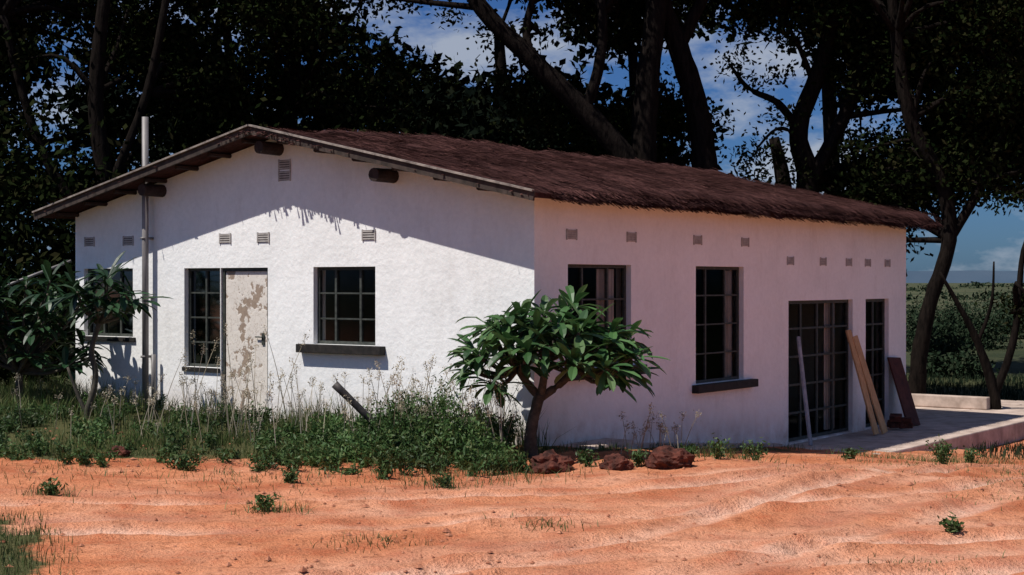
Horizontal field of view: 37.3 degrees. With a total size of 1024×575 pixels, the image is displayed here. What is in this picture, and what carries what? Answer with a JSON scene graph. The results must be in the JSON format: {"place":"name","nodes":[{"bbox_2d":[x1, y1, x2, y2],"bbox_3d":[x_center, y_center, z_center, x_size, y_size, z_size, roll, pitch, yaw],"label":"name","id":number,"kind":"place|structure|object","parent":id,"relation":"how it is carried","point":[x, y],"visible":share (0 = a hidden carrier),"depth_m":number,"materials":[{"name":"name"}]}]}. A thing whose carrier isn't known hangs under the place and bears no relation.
{"place":"outdoors","nodes":[
{"label":"outdoors","id":0,"kind":"place"},
{"bbox_2d":[0,283,1023,574],"bbox_3d":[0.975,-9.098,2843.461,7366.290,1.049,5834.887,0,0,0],"label":"ground","id":1,"kind":"structure","parent":0,"point":[742,517],"depth_m":11.74,"materials":[{"name":"soil"}]},
{"bbox_2d":[7,260,71,286],"bbox_3d":[-7.700,0.078,22.250,2.662,0.970,0.044,0,0,11],"label":"wooden pole","id":2,"kind":"object","parent":1,"relation":"on","point":[36,273],"visible":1,"depth_m":22.09,"materials":[{"name":"wood"}]},
{"bbox_2d":[0,0,91,278],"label":"tree","id":3,"kind":"object","parent":1,"relation":"on","point":[38,19],"visible":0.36,"depth_m":31.05,"materials":[{"name":"green plant"}]},
{"bbox_2d":[0,259,112,400],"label":"frangipani tree","id":4,"kind":"object","parent":1,"relation":"on","point":[31,351],"visible":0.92,"depth_m":20.07,"materials":[{"name":"green plant"}]},
{"bbox_2d":[67,367,84,411],"bbox_3d":[-5.444,1.357,19.107,0.340,0.716,0.057,0,0,0],"label":"sapling stem","id":5,"kind":"object","parent":1,"relation":"on","point":[80,401],"visible":0.83,"depth_m":19.09,"materials":[{"name":"grey plant"}]},
{"bbox_2d":[41,251,172,418],"bbox_3d":[-5.098,0.640,18.992,1.583,2.225,1.130,0,0,0],"label":"frangipani tree","id":6,"kind":"object","parent":1,"relation":"on","point":[89,300],"visible":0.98,"depth_m":19.06,"materials":[{"name":"green plant"}]},
{"bbox_2d":[107,445,130,457],"bbox_3d":[-3.998,1.686,15.402,0.212,0.159,0.204,0,0,-39],"label":"rock","id":7,"kind":"object","parent":1,"relation":"on","point":[124,451],"visible":0.62,"depth_m":15.36,"materials":[{"name":"brown stone"}]},
{"bbox_2d":[0,0,339,242],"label":"tree","id":8,"kind":"object","parent":1,"relation":"on","point":[103,12],"visible":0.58,"depth_m":30.56,"materials":[{"name":"green plant"}]},
{"bbox_2d":[0,68,457,390],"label":"shrub","id":9,"kind":"object","parent":1,"relation":"on","point":[51,195],"visible":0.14,"depth_m":26.29,"materials":[{"name":"green plant"}]},
{"bbox_2d":[74,0,477,156],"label":"tree","id":10,"kind":"object","parent":1,"relation":"on","point":[295,101],"visible":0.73,"depth_m":31.93,"materials":[{"name":"green plant"}]},
{"bbox_2d":[332,381,379,427],"bbox_3d":[-1.662,1.303,16.433,0.582,0.579,0.089,0,0,-6],"label":"iron pipe","id":11,"kind":"object","parent":1,"relation":"on","point":[354,403],"visible":0.71,"depth_m":16.39,"materials":[{"name":"grey metal"}]},
{"bbox_2d":[11,323,701,457],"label":"tall grass","id":12,"kind":"structure","parent":1,"relation":"on","point":[242,410],"depth_m":17.00,"materials":[{"name":"green plant"}]},
{"bbox_2d":[75,139,905,445],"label":"walls","id":13,"kind":"structure","parent":1,"relation":"on","point":[441,257],"depth_m":19.16,"materials":[{"name":"paint"}]},
{"bbox_2d":[140,117,155,405],"bbox_3d":[-4.879,-0.351,20.458,0.215,3.900,0.170,0,0,36],"label":"vent pipe","id":14,"kind":"object","parent":13,"relation":"attached to","point":[145,356],"visible":0.76,"depth_m":20.43,"materials":[{"name":"grey metal"}]},
{"bbox_2d":[85,160,373,245],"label":"air vent holes","id":15,"kind":"object","parent":13,"relation":"attached to","point":[258,235],"visible":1,"depth_m":19.27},
{"bbox_2d":[84,159,375,246],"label":"air vents","id":16,"kind":"object","parent":13,"relation":"attached to","point":[268,233],"visible":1,"depth_m":19.23,"materials":[{"name":"grey concrete"}]},
{"bbox_2d":[222,268,267,408],"bbox_3d":[-3.421,0.691,19.566,0.868,1.884,0.088,0,0,36],"label":"door frame","id":17,"kind":"object","parent":13,"relation":"attached to","point":[224,270],"visible":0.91,"depth_m":19.78,"materials":[{"name":"beige wood"}]},
{"bbox_2d":[226,271,266,412],"bbox_3d":[-3.409,0.701,19.575,0.775,1.822,0.040,0,0,36],"label":"door","id":18,"kind":"structure","parent":17,"relation":"in","point":[246,306],"depth_m":19.56,"materials":[{"name":"paint"}]},
{"bbox_2d":[138,141,398,196],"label":"roof logs","id":19,"kind":"object","parent":13,"relation":"attached to","point":[374,174],"visible":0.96,"depth_m":18.88,"materials":[{"name":"brown wood"}]},
{"bbox_2d":[55,139,493,216],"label":"purlins","id":20,"kind":"object","parent":13,"relation":"attached to","point":[162,180],"visible":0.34,"depth_m":19.96,"materials":[{"name":"brown wood"}]},
{"bbox_2d":[33,127,535,219],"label":"fascia boards","id":21,"kind":"object","parent":13,"relation":"attached to","point":[336,150],"visible":1,"depth_m":18.38,"materials":[{"name":"brown wood"}]},
{"bbox_2d":[32,124,534,212],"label":"rake strips","id":22,"kind":"object","parent":21,"relation":"attached to","point":[259,127],"visible":1,"depth_m":18.54,"materials":[{"name":"wood"}]},
{"bbox_2d":[85,336,757,393],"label":"window sills","id":23,"kind":"structure","parent":13,"relation":"attached to","point":[380,350],"depth_m":19.60,"materials":[{"name":"grey concrete"}]},
{"bbox_2d":[88,264,884,441],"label":"window frames","id":24,"kind":"structure","parent":13,"relation":"attached to","point":[816,354],"depth_m":20.80,"materials":[{"name":"black metal"}]},
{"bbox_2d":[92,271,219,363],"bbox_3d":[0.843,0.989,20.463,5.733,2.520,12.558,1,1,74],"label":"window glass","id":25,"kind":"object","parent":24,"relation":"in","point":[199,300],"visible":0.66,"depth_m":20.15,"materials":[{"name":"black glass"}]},
{"bbox_2d":[42,129,937,226],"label":"thatch roof","id":26,"kind":"structure","parent":13,"relation":"on","point":[201,160],"depth_m":19.92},
{"bbox_2d":[46,124,945,231],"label":"thatch strands","id":27,"kind":"object","parent":26,"relation":"attached to","point":[672,204],"visible":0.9,"depth_m":20.17,"materials":[{"name":"brown plant"}]},
{"bbox_2d":[326,266,869,437],"bbox_3d":[0.206,0.811,23.614,7.670,3.650,10.470,0,0,36],"label":"interior","id":28,"kind":"object","parent":13,"relation":"attached to","point":[349,304],"depth_m":20.45,"materials":[{"name":"black"}]},
{"bbox_2d":[595,269,613,358],"bbox_3d":[1.128,0.343,18.288,0.063,1.130,0.400,0,0,36],"label":"curtain","id":29,"kind":"object","parent":13,"relation":"hanging from","point":[599,283],"visible":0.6,"depth_m":18.22,"materials":[{"name":"fabric"}]},
{"bbox_2d":[725,271,731,376],"bbox_3d":[2.947,0.508,20.762,0.059,1.480,0.180,0,0,36],"label":"curtain","id":30,"kind":"object","parent":13,"relation":"hanging from","point":[728,299],"visible":0.63,"depth_m":20.74,"materials":[{"name":"fabric"}]},
{"bbox_2d":[566,229,890,266],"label":"air vents","id":31,"kind":"object","parent":13,"relation":"attached to","point":[699,238],"visible":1,"depth_m":20.72,"materials":[{"name":"grey concrete"}]},
{"bbox_2d":[568,229,889,266],"bbox_3d":[3.405,-0.504,21.111,0.032,0.350,9.430,0,0,36],"label":"air vent holes side","id":32,"kind":"object","parent":13,"relation":"attached to","point":[745,244],"visible":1,"depth_m":21.38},
{"bbox_2d":[823,303,829,429],"bbox_3d":[4.905,1.212,23.434,0.063,1.950,0.400,0,0,36],"label":"curtain","id":33,"kind":"object","parent":13,"relation":"hanging from","point":[826,365],"visible":0.7,"depth_m":23.32,"materials":[{"name":"fabric"}]},
{"bbox_2d":[0,0,1020,324],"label":"distant trees","id":34,"kind":"object","parent":1,"relation":"on","point":[478,134],"visible":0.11,"depth_m":45.23,"materials":[{"name":"green plant"}]},
{"bbox_2d":[0,375,1023,533],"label":"weeds","id":35,"kind":"object","parent":1,"relation":"on","point":[469,444],"visible":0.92,"depth_m":15.45,"materials":[{"name":"green plant"}]},
{"bbox_2d":[323,0,739,164],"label":"tree","id":36,"kind":"object","parent":1,"relation":"on","point":[585,116],"visible":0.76,"depth_m":30.66,"materials":[{"name":"green plant"}]},
{"bbox_2d":[58,281,1023,315],"bbox_3d":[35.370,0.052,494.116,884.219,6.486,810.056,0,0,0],"label":"distant bushes","id":37,"kind":"object","parent":1,"relation":"on","point":[976,284],"visible":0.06,"depth_m":268.90,"materials":[{"name":"green plant"}]},
{"bbox_2d":[529,449,574,473],"bbox_3d":[0.391,1.730,14.749,0.453,0.318,0.391,0,0,0],"label":"rock","id":38,"kind":"object","parent":1,"relation":"on","point":[551,461],"visible":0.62,"depth_m":14.65,"materials":[{"name":"brown stone"}]},
{"bbox_2d":[439,284,668,457],"bbox_3d":[0.426,0.948,15.963,2.428,1.972,1.854,0,0,0],"label":"frangipani tree","id":39,"kind":"object","parent":1,"relation":"on","point":[551,337],"visible":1,"depth_m":15.75,"materials":[{"name":"green plant"}]},
{"bbox_2d":[599,453,634,470],"bbox_3d":[1.007,1.750,14.853,0.326,0.244,0.272,0,0,-26],"label":"rock","id":40,"kind":"object","parent":1,"relation":"on","point":[616,461],"visible":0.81,"depth_m":14.78,"materials":[{"name":"brown stone"}]},
{"bbox_2d":[644,445,694,469],"bbox_3d":[1.553,1.706,14.961,0.482,0.301,0.370,0,0,-18],"label":"rock","id":41,"kind":"object","parent":1,"relation":"on","point":[666,457],"visible":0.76,"depth_m":14.84,"materials":[{"name":"brown stone"}]},
{"bbox_2d":[557,438,782,449],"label":"concrete plinth","id":42,"kind":"structure","parent":1,"relation":"on","point":[597,442],"depth_m":17.70,"materials":[{"name":"grey concrete"}]},
{"bbox_2d":[546,0,826,169],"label":"tree","id":43,"kind":"object","parent":1,"relation":"on","point":[677,38],"visible":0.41,"depth_m":30.87,"materials":[{"name":"green plant"}]},
{"bbox_2d":[420,0,1015,231],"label":"tree","id":44,"kind":"object","parent":1,"relation":"on","point":[811,174],"visible":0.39,"depth_m":31.87,"materials":[{"name":"green plant"}]},
{"bbox_2d":[745,0,1023,393],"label":"tree","id":45,"kind":"object","parent":1,"relation":"on","point":[972,142],"visible":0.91,"depth_m":30.07,"materials":[{"name":"green plant"}]},
{"bbox_2d":[906,282,1023,378],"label":"bush","id":46,"kind":"object","parent":1,"relation":"on","point":[945,357],"visible":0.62,"depth_m":58.54,"materials":[{"name":"green plant"}]},
{"bbox_2d":[939,178,1023,409],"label":"tree","id":47,"kind":"object","parent":1,"relation":"on","point":[994,384],"visible":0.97,"depth_m":27.96,"materials":[{"name":"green plant"}]},
{"bbox_2d":[0,374,1023,574],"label":"grass","id":48,"kind":"structure","parent":0,"point":[8,398],"depth_m":16.60,"materials":[{"name":"green plant"}]},
{"bbox_2d":[1,0,1023,273],"label":"sky","id":49,"kind":"structure","parent":0,"point":[985,238],"materials":[{"name":"blue"}]},
{"bbox_2d":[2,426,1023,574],"bbox_3d":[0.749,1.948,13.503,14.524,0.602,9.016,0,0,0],"label":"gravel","id":50,"kind":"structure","parent":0,"point":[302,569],"depth_m":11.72,"materials":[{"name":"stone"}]},
{"bbox_2d":[46,270,1023,282],"bbox_3d":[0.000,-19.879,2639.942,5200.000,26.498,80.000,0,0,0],"label":"hills","id":51,"kind":"structure","parent":0,"point":[979,276],"depth_m":2643.06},
{"bbox_2d":[783,393,1023,453],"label":"concrete terrace","id":52,"kind":"structure","parent":0,"point":[959,421],"depth_m":24.60,"materials":[{"name":"grey concrete"}]},
{"bbox_2d":[796,336,812,445],"bbox_3d":[4.223,1.488,21.889,0.080,1.563,0.415,0,0,-19],"label":"white board","id":53,"kind":"object","parent":52,"relation":"on","point":[804,391],"visible":1,"depth_m":21.87,"materials":[{"name":"white wood"}]},
{"bbox_2d":[845,330,878,434],"bbox_3d":[5.389,1.453,23.334,0.486,1.601,0.171,0,0,30],"label":"wooden plank","id":54,"kind":"object","parent":52,"relation":"on","point":[865,394],"visible":1,"depth_m":23.30,"materials":[{"name":"brown wood"}]},
{"bbox_2d":[852,335,887,433],"bbox_3d":[5.541,1.502,23.490,0.565,1.520,0.191,0,0,11],"label":"wooden plank","id":55,"kind":"object","parent":52,"relation":"on","point":[874,399],"visible":1,"depth_m":23.46,"materials":[{"name":"brown wood"}]},
{"bbox_2d":[887,413,912,428],"bbox_3d":[6.152,2.124,24.130,0.405,0.218,0.405,0,0,0],"label":"brick pile","id":56,"kind":"object","parent":52,"relation":"on","point":[896,420],"visible":0.98,"depth_m":23.98,"materials":[{"name":"red brick"}]},
{"bbox_2d":[887,357,919,425],"bbox_3d":[6.407,1.697,24.796,0.397,1.125,0.562,0,0,37],"label":"red board","id":57,"kind":"object","parent":52,"relation":"on","point":[902,387],"visible":0.79,"depth_m":24.77,"materials":[{"name":"red wood"}]},
{"bbox_2d":[906,372,1023,459],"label":"field grass","id":58,"kind":"structure","parent":0,"point":[982,447],"depth_m":36.04,"materials":[{"name":"green plant"}]}
]}

